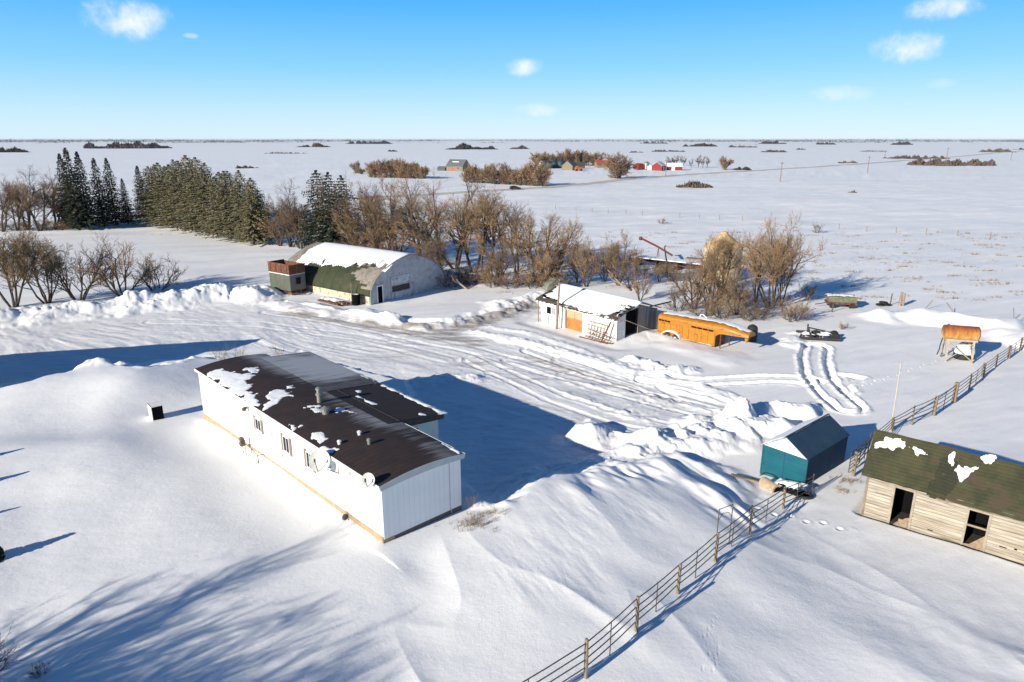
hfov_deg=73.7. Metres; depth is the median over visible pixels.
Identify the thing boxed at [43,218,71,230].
shrub
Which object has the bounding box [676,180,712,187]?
tree bluff
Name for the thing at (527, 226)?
bare tree
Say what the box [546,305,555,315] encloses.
window
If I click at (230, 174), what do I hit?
spruce tree
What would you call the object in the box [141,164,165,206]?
spruce tree
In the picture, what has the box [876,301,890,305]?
tire stack
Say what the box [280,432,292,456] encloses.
window
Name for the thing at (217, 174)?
spruce tree
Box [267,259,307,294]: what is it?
grain wagon
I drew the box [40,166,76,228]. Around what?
bare tree
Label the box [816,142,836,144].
tree bluff
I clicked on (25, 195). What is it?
bare tree
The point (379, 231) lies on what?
bare tree
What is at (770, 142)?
tree bluff
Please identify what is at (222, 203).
spruce tree
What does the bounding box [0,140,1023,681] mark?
snow ground
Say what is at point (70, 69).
sky
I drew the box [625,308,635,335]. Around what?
dark doorway
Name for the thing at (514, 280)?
shrub
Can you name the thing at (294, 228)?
bare tree
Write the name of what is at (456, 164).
barn
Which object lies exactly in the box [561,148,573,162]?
bare tree
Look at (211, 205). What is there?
spruce tree
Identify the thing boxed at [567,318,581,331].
door lower
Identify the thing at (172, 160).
spruce tree
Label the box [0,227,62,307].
willow tree
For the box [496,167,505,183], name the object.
bare tree
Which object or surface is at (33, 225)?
shrub
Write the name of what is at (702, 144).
tree bluff
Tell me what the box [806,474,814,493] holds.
fence stub
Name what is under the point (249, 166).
tree bluff
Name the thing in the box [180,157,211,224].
spruce tree
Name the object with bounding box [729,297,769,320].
shrub
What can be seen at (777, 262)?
willow tree
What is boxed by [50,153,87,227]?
spruce tree
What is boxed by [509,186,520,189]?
parked car
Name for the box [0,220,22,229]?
shrub
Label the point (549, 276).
shrub
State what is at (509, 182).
bare tree
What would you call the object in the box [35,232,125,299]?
bare tree
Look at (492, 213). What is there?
bare tree
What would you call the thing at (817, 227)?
shrub
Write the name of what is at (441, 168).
lean shed
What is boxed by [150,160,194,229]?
spruce tree
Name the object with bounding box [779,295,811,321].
shrub
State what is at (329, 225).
spruce tree
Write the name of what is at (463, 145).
tree bluff
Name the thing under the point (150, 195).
spruce tree
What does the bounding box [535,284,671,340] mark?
white garage
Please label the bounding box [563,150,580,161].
bare tree
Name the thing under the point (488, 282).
shrub
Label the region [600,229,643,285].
bare tree
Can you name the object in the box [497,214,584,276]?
bare tree
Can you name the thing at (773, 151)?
tree bluff
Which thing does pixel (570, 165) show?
farmhouse
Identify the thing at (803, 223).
wire fence
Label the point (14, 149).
tree bluff
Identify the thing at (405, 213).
bare tree
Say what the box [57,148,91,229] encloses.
spruce tree
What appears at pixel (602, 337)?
harrow frame
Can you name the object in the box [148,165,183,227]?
spruce tree
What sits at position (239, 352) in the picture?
shrub
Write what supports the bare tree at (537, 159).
on the snow ground at (182, 540)
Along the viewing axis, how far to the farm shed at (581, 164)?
491.90 m
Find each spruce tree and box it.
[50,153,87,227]
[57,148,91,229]
[69,151,106,228]
[88,158,115,225]
[101,158,130,224]
[118,178,136,223]
[127,166,167,223]
[130,166,147,218]
[132,162,174,225]
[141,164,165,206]
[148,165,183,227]
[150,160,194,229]
[163,159,178,207]
[167,163,209,231]
[171,155,205,187]
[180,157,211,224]
[182,168,218,232]
[194,177,231,236]
[195,162,215,196]
[199,171,242,238]
[208,172,227,195]
[214,171,238,220]
[219,179,251,241]
[220,170,250,230]
[230,182,275,244]
[235,178,279,234]
[241,190,283,242]
[291,170,334,248]
[306,172,355,243]
[323,175,366,244]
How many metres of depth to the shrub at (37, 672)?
23.99 m
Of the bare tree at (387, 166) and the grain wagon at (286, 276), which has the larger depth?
the bare tree at (387, 166)
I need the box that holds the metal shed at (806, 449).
[760,414,849,483]
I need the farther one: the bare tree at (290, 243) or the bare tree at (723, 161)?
the bare tree at (723, 161)
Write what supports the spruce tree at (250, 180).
on the snow ground at (182, 540)
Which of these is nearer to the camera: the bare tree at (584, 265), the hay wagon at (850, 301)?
the hay wagon at (850, 301)
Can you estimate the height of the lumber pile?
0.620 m
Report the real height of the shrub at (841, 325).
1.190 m
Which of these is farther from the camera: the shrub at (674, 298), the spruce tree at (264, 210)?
the spruce tree at (264, 210)
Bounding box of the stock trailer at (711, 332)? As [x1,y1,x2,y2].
[655,311,755,348]
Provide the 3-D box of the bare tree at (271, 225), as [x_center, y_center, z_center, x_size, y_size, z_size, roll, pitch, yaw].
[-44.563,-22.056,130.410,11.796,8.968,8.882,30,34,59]
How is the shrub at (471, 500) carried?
on the snow ground at (182, 540)
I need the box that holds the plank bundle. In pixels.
[731,473,759,482]
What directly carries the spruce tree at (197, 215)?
on the snow ground at (182, 540)
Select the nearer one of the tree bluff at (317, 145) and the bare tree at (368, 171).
the bare tree at (368, 171)
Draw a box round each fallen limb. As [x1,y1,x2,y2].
[450,271,467,288]
[607,269,630,290]
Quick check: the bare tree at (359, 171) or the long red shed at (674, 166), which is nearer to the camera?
the bare tree at (359, 171)
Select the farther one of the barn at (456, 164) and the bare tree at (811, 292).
the barn at (456, 164)
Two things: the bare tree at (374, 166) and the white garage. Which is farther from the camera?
the bare tree at (374, 166)
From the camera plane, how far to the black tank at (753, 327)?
69.85 m
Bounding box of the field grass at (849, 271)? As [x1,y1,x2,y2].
[446,230,1023,314]
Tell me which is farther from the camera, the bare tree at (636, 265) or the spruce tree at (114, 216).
the spruce tree at (114, 216)
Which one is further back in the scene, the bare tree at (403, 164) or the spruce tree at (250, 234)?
the bare tree at (403, 164)
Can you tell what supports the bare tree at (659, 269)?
on the snow ground at (182, 540)
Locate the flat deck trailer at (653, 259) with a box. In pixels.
[629,253,701,269]
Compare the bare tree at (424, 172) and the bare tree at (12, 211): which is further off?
the bare tree at (424, 172)
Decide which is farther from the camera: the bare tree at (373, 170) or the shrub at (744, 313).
the bare tree at (373, 170)
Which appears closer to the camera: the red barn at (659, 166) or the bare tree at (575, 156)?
the red barn at (659, 166)
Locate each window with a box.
[253,415,263,434]
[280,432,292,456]
[303,448,315,472]
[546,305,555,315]
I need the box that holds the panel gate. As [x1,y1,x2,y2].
[848,441,866,472]
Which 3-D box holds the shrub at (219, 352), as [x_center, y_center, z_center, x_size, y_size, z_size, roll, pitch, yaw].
[-26.615,1.228,61.889,1.738,2.177,1.774,4,17,14]
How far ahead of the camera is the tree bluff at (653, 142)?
3396.37 m
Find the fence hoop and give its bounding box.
[717,504,732,543]
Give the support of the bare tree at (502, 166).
on the snow ground at (182, 540)
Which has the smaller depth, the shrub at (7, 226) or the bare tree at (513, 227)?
the bare tree at (513, 227)
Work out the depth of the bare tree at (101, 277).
87.36 m
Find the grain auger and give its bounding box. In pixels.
[639,236,672,255]
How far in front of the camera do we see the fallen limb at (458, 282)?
95.12 m
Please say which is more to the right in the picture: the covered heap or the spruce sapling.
the covered heap
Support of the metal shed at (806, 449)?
on the snow ground at (182, 540)
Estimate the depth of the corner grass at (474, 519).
33.92 m
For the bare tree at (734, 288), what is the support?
on the snow ground at (182, 540)
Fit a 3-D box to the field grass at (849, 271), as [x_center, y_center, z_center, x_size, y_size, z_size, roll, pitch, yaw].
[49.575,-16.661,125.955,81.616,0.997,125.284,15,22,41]
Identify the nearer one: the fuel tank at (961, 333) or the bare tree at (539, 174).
the fuel tank at (961, 333)
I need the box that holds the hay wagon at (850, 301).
[816,293,857,308]
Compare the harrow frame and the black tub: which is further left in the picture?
the harrow frame
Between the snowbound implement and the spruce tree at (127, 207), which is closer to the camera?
the snowbound implement
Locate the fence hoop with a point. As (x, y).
(731, 519)
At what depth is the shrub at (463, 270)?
98.11 m
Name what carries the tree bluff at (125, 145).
on the snow ground at (182, 540)
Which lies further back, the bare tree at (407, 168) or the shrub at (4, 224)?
the bare tree at (407, 168)
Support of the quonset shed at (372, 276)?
on the snow ground at (182, 540)
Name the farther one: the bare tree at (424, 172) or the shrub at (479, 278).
the bare tree at (424, 172)
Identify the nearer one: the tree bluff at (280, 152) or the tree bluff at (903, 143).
the tree bluff at (280, 152)
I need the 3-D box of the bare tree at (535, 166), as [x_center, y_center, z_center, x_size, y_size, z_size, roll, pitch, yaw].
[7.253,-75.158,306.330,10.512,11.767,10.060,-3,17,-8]
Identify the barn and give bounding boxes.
[446,159,468,170]
[594,160,609,167]
[651,161,665,170]
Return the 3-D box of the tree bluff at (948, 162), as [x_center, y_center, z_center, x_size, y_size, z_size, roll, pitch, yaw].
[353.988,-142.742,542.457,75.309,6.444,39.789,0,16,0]
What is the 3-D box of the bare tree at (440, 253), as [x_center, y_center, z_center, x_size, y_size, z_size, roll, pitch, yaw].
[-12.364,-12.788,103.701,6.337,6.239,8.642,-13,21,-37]
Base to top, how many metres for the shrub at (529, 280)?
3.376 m
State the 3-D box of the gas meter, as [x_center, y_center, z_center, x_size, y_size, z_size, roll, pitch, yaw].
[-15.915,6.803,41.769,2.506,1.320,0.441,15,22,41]
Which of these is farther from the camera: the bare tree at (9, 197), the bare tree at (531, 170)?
the bare tree at (531, 170)
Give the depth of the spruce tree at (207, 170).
155.83 m
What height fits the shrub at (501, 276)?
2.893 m
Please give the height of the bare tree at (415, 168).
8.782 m
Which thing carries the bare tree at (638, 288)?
on the snow ground at (182, 540)
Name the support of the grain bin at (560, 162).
on the snow ground at (182, 540)
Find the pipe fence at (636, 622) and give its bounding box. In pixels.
[522,476,812,681]
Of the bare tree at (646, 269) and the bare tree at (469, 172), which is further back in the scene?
the bare tree at (469, 172)
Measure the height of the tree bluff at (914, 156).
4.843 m
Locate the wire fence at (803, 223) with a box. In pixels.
[555,205,1017,236]
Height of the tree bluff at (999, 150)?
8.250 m
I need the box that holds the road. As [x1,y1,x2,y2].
[354,151,1021,200]
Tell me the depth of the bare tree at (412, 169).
362.45 m
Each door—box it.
[376,284,383,303]
[390,273,410,299]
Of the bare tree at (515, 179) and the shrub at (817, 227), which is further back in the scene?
the bare tree at (515, 179)
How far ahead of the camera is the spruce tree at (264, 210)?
133.78 m
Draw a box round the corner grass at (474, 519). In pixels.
[434,505,510,531]
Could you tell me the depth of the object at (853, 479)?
40.40 m
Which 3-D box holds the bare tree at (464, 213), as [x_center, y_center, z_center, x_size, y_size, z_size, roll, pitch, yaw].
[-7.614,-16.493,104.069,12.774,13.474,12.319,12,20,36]
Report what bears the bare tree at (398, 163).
on the snow ground at (182, 540)
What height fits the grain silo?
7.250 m
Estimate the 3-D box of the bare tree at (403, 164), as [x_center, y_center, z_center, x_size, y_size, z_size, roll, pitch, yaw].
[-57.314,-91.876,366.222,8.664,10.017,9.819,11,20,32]
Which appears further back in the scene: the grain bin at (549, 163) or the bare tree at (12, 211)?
the grain bin at (549, 163)
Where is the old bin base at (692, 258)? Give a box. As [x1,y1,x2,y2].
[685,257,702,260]
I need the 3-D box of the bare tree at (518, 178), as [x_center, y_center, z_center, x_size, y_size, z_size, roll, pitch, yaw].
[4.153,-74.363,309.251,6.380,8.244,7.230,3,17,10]
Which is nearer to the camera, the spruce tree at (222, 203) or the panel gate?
the panel gate
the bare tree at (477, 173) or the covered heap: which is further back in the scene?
the bare tree at (477, 173)
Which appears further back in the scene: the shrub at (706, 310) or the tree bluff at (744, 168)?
the tree bluff at (744, 168)
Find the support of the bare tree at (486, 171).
on the snow ground at (182, 540)
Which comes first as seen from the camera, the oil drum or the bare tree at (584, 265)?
the oil drum
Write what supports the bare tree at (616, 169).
on the snow ground at (182, 540)
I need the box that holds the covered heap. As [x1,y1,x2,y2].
[542,277,566,290]
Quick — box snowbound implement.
[796,324,840,341]
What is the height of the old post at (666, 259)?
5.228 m
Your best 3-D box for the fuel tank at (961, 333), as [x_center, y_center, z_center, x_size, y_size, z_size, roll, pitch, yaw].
[41.561,0.356,63.857,3.197,3.910,1.878,5,17,16]
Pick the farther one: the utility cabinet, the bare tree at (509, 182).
the bare tree at (509, 182)
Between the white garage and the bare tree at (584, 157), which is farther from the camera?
the bare tree at (584, 157)
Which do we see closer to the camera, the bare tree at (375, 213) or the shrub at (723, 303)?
the shrub at (723, 303)
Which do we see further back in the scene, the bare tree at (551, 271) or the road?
the road
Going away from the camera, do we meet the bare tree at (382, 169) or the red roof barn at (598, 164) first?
the bare tree at (382, 169)
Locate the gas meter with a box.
[239,437,262,463]
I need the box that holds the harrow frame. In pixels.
[579,319,615,343]
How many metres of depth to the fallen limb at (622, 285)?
94.16 m
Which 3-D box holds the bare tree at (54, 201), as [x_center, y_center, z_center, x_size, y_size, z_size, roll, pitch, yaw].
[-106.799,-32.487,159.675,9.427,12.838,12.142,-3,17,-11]
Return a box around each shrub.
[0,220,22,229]
[3,219,25,230]
[14,222,49,230]
[17,218,41,230]
[27,660,50,678]
[35,219,59,230]
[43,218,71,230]
[117,213,138,223]
[120,252,188,290]
[209,344,227,358]
[233,343,249,356]
[438,268,473,287]
[442,259,474,285]
[452,265,488,283]
[463,489,476,508]
[471,269,506,287]
[471,270,486,284]
[489,269,511,283]
[493,271,529,288]
[509,270,534,285]
[516,268,546,288]
[529,269,556,283]
[532,268,570,285]
[552,267,579,284]
[661,285,698,310]
[681,292,731,318]
[690,289,745,320]
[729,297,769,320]
[738,293,779,319]
[769,294,813,321]
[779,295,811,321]
[811,222,822,232]
[839,321,849,329]
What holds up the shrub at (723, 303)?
on the snow ground at (182, 540)
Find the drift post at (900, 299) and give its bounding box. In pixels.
[898,292,902,305]
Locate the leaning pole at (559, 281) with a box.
[556,279,562,328]
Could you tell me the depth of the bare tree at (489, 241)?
102.72 m
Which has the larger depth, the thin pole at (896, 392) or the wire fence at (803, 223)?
the wire fence at (803, 223)
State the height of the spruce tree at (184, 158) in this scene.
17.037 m
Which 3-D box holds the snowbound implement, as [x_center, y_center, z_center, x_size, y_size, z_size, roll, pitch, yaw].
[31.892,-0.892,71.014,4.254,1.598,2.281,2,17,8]
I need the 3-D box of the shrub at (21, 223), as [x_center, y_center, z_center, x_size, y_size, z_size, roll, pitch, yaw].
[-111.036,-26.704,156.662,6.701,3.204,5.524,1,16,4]
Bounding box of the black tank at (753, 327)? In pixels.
[747,324,757,341]
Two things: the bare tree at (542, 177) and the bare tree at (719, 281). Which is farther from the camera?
the bare tree at (542, 177)
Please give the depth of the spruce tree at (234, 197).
136.09 m
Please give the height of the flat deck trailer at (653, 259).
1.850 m
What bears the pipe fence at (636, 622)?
on the snow ground at (182, 540)
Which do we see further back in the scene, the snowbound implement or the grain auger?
the grain auger
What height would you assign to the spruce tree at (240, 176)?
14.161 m
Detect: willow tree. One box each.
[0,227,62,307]
[0,229,75,303]
[693,229,757,282]
[736,211,827,308]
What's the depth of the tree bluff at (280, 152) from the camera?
1016.17 m
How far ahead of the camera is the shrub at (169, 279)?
93.33 m
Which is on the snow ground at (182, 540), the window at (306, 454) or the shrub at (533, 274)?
the shrub at (533, 274)
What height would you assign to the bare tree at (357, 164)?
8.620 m
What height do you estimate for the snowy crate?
0.684 m
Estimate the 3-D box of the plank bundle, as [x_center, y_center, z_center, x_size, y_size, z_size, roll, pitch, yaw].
[14.221,8.201,40.756,2.209,0.348,0.540,7,18,21]
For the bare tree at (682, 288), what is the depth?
82.40 m
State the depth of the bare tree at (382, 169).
368.84 m
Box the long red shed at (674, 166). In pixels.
[665,163,682,169]
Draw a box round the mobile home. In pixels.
[194,351,464,543]
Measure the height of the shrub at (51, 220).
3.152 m
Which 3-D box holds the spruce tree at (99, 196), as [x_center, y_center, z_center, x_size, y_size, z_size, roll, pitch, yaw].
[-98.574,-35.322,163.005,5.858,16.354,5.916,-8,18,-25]
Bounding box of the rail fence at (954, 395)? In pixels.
[851,337,1023,476]
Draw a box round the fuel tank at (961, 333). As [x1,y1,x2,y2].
[937,324,980,363]
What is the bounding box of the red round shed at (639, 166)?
[634,163,644,169]
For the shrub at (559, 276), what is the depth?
96.20 m
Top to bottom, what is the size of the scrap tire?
0.171 m
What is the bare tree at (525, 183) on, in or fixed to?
on the snow ground at (182, 540)
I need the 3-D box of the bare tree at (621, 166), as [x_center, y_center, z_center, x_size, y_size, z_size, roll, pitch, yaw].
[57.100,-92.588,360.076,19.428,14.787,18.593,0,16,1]
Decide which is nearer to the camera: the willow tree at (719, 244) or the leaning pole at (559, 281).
the leaning pole at (559, 281)
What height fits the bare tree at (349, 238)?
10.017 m
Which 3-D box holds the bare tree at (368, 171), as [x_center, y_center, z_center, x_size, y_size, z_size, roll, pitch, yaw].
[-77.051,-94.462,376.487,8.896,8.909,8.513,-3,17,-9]
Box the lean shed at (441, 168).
[437,166,446,170]
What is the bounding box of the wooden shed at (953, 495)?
[860,429,1023,565]
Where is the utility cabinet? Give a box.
[147,401,163,420]
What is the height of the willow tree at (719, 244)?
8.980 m
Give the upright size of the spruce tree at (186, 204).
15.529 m
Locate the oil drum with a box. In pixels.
[352,293,360,305]
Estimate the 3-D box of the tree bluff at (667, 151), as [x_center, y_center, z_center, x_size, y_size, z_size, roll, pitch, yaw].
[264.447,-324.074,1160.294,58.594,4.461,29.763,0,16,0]
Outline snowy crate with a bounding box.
[773,478,807,495]
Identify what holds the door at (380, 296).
in the quonset shed at (372, 276)
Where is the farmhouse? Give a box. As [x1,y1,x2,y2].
[562,160,577,169]
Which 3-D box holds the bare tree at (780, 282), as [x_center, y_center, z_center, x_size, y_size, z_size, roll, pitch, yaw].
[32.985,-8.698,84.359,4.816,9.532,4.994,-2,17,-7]
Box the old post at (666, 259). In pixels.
[664,245,667,277]
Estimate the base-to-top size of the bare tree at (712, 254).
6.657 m
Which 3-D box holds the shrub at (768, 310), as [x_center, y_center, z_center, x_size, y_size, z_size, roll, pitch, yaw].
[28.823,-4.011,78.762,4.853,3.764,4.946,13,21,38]
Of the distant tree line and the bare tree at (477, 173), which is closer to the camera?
the bare tree at (477, 173)
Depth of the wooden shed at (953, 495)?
34.67 m
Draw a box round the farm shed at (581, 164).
[575,162,585,168]
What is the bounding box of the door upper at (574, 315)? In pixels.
[565,309,582,327]
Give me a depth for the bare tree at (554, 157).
539.28 m
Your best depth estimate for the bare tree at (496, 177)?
318.69 m
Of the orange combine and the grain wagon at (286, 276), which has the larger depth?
the orange combine
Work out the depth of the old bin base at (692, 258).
111.66 m
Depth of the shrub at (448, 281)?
96.79 m
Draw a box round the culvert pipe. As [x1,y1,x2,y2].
[759,477,779,492]
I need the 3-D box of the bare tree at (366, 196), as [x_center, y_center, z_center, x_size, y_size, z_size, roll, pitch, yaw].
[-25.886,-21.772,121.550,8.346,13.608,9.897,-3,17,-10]
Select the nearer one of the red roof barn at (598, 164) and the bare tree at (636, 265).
the bare tree at (636, 265)
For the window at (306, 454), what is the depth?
36.71 m
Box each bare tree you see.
[0,174,25,231]
[0,179,26,229]
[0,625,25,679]
[1,165,51,229]
[2,180,63,230]
[30,176,66,227]
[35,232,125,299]
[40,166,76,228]
[68,235,169,296]
[254,203,296,245]
[263,177,312,246]
[267,192,312,248]
[287,209,336,245]
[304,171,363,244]
[331,207,404,249]
[341,174,421,249]
[348,182,387,241]
[349,161,359,172]
[354,168,365,173]
[361,192,422,251]
[362,215,430,255]
[364,162,376,176]
[367,162,379,177]
[371,160,385,177]
[375,158,393,177]
[380,159,394,177]
[383,167,459,261]
[383,172,448,254]
[388,159,405,177]
[392,158,405,177]
[397,161,412,177]
[400,162,413,178]
[409,163,419,178]
[412,164,425,178]
[414,169,498,268]
[414,236,454,270]
[418,166,429,178]
[435,189,508,272]
[456,178,528,274]
[458,186,510,277]
[459,167,468,182]
[465,165,476,182]
[467,164,478,182]
[474,167,481,182]
[476,168,489,182]
[478,234,521,285]
[480,164,497,183]
[481,162,493,182]
[487,167,503,183]
[495,201,536,276]
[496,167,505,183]
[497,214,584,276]
[498,162,512,183]
[500,168,511,184]
[501,209,571,281]
[509,168,519,184]
[514,168,526,185]
[514,248,562,285]
[517,161,539,185]
[521,165,532,185]
[526,163,542,185]
[529,151,544,165]
[531,162,550,185]
[531,162,553,185]
[541,152,553,161]
[546,153,558,160]
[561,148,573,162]
[561,236,607,286]
[562,240,603,282]
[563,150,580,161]
[577,150,587,164]
[582,152,593,165]
[582,242,620,281]
[592,152,604,162]
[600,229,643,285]
[602,151,636,178]
[605,248,644,287]
[610,159,629,177]
[630,268,654,300]
[637,262,654,277]
[651,259,667,281]
[653,248,723,308]
[657,261,678,281]
[680,263,744,310]
[694,249,726,295]
[705,265,754,314]
[719,156,734,169]
[747,230,781,305]
[767,232,805,305]
[796,281,818,300]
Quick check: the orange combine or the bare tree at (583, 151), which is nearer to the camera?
the orange combine
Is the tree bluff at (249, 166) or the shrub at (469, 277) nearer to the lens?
the shrub at (469, 277)
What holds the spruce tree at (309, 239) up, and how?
on the snow ground at (182, 540)
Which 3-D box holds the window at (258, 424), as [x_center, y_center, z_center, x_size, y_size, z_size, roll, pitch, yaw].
[-15.199,5.017,40.927,0.050,0.880,1.270,-15,22,-41]
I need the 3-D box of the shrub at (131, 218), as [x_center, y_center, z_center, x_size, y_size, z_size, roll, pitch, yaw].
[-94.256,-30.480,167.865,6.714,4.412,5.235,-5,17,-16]
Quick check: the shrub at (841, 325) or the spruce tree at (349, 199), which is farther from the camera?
the spruce tree at (349, 199)
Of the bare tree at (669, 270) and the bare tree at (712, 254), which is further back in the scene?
the bare tree at (669, 270)
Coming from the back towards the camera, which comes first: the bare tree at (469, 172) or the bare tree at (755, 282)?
the bare tree at (469, 172)
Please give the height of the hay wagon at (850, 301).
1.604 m
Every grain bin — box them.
[546,160,552,168]
[551,160,556,167]
[557,159,564,167]
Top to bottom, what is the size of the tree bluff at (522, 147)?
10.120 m
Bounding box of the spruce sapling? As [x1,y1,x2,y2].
[0,546,5,561]
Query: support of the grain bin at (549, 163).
on the snow ground at (182, 540)
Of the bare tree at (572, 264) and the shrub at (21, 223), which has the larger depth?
the shrub at (21, 223)
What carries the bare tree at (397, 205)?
on the snow ground at (182, 540)
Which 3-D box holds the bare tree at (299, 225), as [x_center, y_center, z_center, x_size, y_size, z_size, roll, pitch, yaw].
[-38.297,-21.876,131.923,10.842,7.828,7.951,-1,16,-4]
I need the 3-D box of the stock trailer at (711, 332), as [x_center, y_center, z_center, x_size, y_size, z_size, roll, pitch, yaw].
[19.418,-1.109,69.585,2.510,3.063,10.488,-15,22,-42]
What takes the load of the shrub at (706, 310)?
on the snow ground at (182, 540)
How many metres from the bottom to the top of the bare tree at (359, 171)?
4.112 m
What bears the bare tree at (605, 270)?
on the snow ground at (182, 540)
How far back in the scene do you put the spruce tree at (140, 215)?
164.93 m
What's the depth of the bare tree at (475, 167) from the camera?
329.30 m
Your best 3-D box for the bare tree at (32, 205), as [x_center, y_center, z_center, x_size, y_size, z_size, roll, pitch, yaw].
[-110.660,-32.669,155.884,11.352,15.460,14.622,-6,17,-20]
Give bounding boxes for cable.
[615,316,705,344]
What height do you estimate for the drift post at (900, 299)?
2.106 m
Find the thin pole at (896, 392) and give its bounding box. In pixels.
[890,363,901,427]
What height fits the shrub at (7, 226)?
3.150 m
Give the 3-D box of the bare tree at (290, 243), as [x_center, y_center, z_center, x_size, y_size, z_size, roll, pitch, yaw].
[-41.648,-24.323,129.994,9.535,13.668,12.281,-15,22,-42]
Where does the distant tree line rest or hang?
on the snow ground at (182, 540)
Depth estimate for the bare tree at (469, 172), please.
329.56 m
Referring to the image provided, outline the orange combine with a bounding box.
[575,166,582,170]
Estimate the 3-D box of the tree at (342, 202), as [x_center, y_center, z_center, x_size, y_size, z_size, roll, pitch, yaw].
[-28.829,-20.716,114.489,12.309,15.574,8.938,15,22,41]
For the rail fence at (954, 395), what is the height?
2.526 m
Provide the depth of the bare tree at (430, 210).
102.01 m
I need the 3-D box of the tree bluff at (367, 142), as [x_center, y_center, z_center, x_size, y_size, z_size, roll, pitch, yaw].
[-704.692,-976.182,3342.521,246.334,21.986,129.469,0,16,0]
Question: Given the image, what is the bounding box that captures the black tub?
[953,343,975,360]
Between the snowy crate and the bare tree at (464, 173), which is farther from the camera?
the bare tree at (464, 173)
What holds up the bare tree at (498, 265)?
on the snow ground at (182, 540)
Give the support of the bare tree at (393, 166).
on the snow ground at (182, 540)
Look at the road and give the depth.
341.57 m
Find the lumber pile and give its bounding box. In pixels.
[317,297,349,305]
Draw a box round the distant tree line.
[0,138,1022,144]
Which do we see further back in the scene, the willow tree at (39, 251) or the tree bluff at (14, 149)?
the tree bluff at (14, 149)
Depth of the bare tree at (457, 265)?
105.54 m
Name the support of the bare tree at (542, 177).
on the snow ground at (182, 540)
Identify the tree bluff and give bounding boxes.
[0,146,28,151]
[83,140,171,148]
[236,165,257,167]
[264,152,302,153]
[298,142,329,146]
[347,140,392,143]
[445,142,496,149]
[510,145,529,148]
[643,141,667,143]
[652,150,684,151]
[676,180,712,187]
[683,143,716,146]
[733,167,751,169]
[758,141,785,143]
[761,150,785,151]
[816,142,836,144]
[883,154,949,158]
[890,141,912,144]
[906,158,996,165]
[979,147,1012,151]
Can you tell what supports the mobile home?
on the snow ground at (182, 540)
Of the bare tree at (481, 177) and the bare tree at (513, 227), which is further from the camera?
the bare tree at (481, 177)
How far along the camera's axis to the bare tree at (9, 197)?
151.91 m
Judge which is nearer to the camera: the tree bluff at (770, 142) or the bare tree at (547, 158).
the bare tree at (547, 158)
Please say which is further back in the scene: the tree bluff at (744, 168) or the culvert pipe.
the tree bluff at (744, 168)
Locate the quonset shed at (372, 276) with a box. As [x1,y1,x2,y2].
[288,242,446,304]
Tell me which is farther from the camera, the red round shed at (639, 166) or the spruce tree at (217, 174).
the red round shed at (639, 166)
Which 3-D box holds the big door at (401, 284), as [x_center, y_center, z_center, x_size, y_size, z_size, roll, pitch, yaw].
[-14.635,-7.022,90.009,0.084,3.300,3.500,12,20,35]
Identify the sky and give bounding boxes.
[0,0,1023,139]
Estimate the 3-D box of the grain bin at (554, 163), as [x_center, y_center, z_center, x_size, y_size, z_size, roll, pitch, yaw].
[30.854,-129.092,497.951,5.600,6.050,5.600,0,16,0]
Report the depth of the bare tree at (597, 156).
544.01 m
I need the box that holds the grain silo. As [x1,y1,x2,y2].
[703,231,742,281]
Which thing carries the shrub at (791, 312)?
on the snow ground at (182, 540)
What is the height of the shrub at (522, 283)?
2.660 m
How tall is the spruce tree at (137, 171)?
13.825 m
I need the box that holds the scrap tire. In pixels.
[798,491,812,499]

